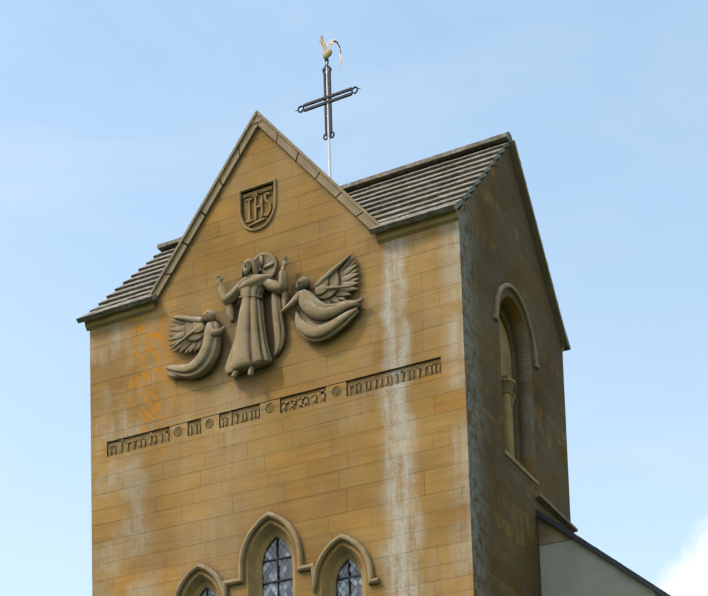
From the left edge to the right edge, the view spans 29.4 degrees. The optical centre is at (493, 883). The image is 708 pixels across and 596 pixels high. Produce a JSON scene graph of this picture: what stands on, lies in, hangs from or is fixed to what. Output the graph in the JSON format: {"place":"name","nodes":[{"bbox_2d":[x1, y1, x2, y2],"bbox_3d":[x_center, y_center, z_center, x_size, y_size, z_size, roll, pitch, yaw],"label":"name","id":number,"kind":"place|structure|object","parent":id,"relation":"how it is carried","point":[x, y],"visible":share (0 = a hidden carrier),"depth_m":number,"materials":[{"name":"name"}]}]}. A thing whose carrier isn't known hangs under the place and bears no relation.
{"place":"outdoors","nodes":[
{"label":"outdoors","id":0,"kind":"place"},
{"bbox_2d":[0,0,707,595],"label":"sky","id":1,"kind":"structure","parent":0,"point":[119,119],"materials":[{"name":"blue"}]},
{"bbox_2d":[539,539,654,595],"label":"side wall","id":2,"kind":"structure","parent":0,"point":[573,567],"depth_m":22.14,"materials":[{"name":"white paint"}]},
{"bbox_2d":[538,517,660,595],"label":"wall section","id":3,"kind":"object","parent":2,"relation":"on","point":[549,533],"visible":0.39,"depth_m":22.40,"materials":[{"name":"beige stone"}]},
{"bbox_2d":[536,509,670,595],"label":"roof edge","id":4,"kind":"object","parent":2,"relation":"on","point":[608,558],"depth_m":21.91,"materials":[{"name":"grey metal"}]},
{"label":"ground","id":5,"kind":"structure","parent":0,"visible":0},
{"bbox_2d":[90,213,570,595],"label":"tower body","id":6,"kind":"structure","parent":5,"relation":"on","point":[422,485],"depth_m":21.16,"materials":[{"name":"beige stone"}]},
{"bbox_2d":[166,310,225,378],"bbox_3d":[-4.881,-8.891,21.933,1.268,1.222,0.292,-5,-6,23],"label":"angel relief","id":7,"kind":"object","parent":6,"relation":"attached to","point":[190,334],"visible":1,"depth_m":21.87,"materials":[{"name":"stone"}]},
{"bbox_2d":[215,252,289,377],"bbox_3d":[-3.856,-9.155,21.510,1.402,2.103,0.362,-5,-6,23],"label":"robed figure relief","id":8,"kind":"object","parent":6,"relation":"attached to","point":[249,354],"visible":1,"depth_m":21.39},
{"bbox_2d":[148,110,380,303],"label":"gable copings","id":9,"kind":"object","parent":6,"relation":"on","point":[318,174],"visible":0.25,"depth_m":21.95,"materials":[{"name":"stone"}]},
{"bbox_2d":[157,127,375,301],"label":"front gable wall","id":10,"kind":"structure","parent":6,"relation":"on","point":[312,216],"depth_m":21.78,"materials":[{"name":"beige stone"}]},
{"bbox_2d":[238,179,276,231],"bbox_3d":[-3.838,-11.010,21.802,0.740,0.800,0.064,-5,-6,23],"label":"shield","id":11,"kind":"object","parent":10,"relation":"attached to","point":[255,195],"visible":1,"depth_m":21.81,"materials":[{"name":"stone"}]},
{"bbox_2d":[107,357,439,442],"bbox_3d":[-3.673,-7.716,21.442,6.270,0.012,0.004,-5,-6,23],"label":"inscription rule","id":12,"kind":"object","parent":6,"relation":"attached to","point":[277,398],"visible":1,"depth_m":21.33,"materials":[{"name":"brown stone"}]},
{"bbox_2d":[108,362,439,455],"bbox_3d":[-3.662,-7.586,21.440,6.237,0.272,0.033,-5,-6,23],"label":"inscription","id":13,"kind":"object","parent":6,"relation":"attached to","point":[293,402],"visible":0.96,"depth_m":21.29,"materials":[{"name":"stone"}]},
{"bbox_2d":[184,523,365,595],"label":"window surrounds","id":14,"kind":"object","parent":6,"relation":"attached to","point":[270,533],"visible":0.83,"depth_m":21.29,"materials":[{"name":"beige stone"}]},
{"bbox_2d":[201,537,361,595],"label":"window glass","id":15,"kind":"object","parent":14,"relation":"in","point":[284,572],"visible":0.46,"depth_m":21.27,"materials":[{"name":"glass"}]},
{"bbox_2d":[206,538,360,595],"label":"window bars","id":16,"kind":"object","parent":15,"relation":"attached to","point":[277,580],"visible":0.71,"depth_m":21.27,"materials":[{"name":"metal"}]},
{"bbox_2d":[174,512,379,595],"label":"hood mould","id":17,"kind":"object","parent":6,"relation":"attached to","point":[314,568],"visible":1,"depth_m":20.99,"materials":[{"name":"stone"}]},
{"bbox_2d":[281,253,363,341],"bbox_3d":[-2.685,-9.176,21.004,1.432,1.342,0.282,-5,-6,23],"label":"angel relief","id":18,"kind":"object","parent":6,"relation":"attached to","point":[327,315],"visible":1,"depth_m":20.93,"materials":[{"name":"stone"}]},
{"bbox_2d":[76,132,570,350],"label":"roof slabs","id":19,"kind":"structure","parent":6,"relation":"on","point":[441,183],"depth_m":22.52,"materials":[{"name":"grey stone"}]},
{"bbox_2d":[296,36,359,178],"bbox_3d":[-2.981,-13.896,24.155,1.380,3.145,0.079,-5,-6,23],"label":"cross","id":20,"kind":"object","parent":19,"relation":"on","point":[327,99],"visible":1,"depth_m":24.17,"materials":[{"name":"black metal"}]},
{"bbox_2d":[509,140,568,347],"bbox_3d":[0.819,-11.186,23.540,0.110,2.596,2.384,-5,-6,23],"label":"verge coping","id":21,"kind":"object","parent":19,"relation":"attached to","point":[536,236],"visible":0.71,"depth_m":23.45,"materials":[{"name":"stone"}]},
{"bbox_2d":[84,209,563,350],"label":"eaves cornice","id":22,"kind":"structure","parent":6,"relation":"on","point":[398,232],"depth_m":20.72,"materials":[{"name":"stone"}]},
{"bbox_2d":[457,146,561,343],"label":"gable wall","id":23,"kind":"structure","parent":6,"relation":"on","point":[492,211],"depth_m":22.38,"materials":[{"name":"beige stone"}]},
{"bbox_2d":[493,283,539,369],"bbox_3d":[0.381,-9.417,22.209,0.058,0.990,1.920,-5,-6,23],"label":"arch hood mould","id":24,"kind":"object","parent":6,"relation":"attached to","point":[512,288],"visible":1,"depth_m":22.44,"materials":[{"name":"stone"}]},
{"bbox_2d":[499,317,537,484],"bbox_3d":[0.002,-8.129,22.261,0.920,2.780,1.440,-5,-6,23],"label":"belfry tracery","id":25,"kind":"object","parent":6,"relation":"attached to","point":[508,386],"visible":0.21,"depth_m":22.10,"materials":[{"name":"stone"}]},
{"bbox_2d":[534,490,577,532],"bbox_3d":[1.111,-6.463,23.282,0.100,0.130,1.870,-5,-6,23],"label":"stone ledge","id":26,"kind":"object","parent":6,"relation":"attached to","point":[554,511],"visible":0.93,"depth_m":23.16,"materials":[{"name":"beige stone"}]}
]}

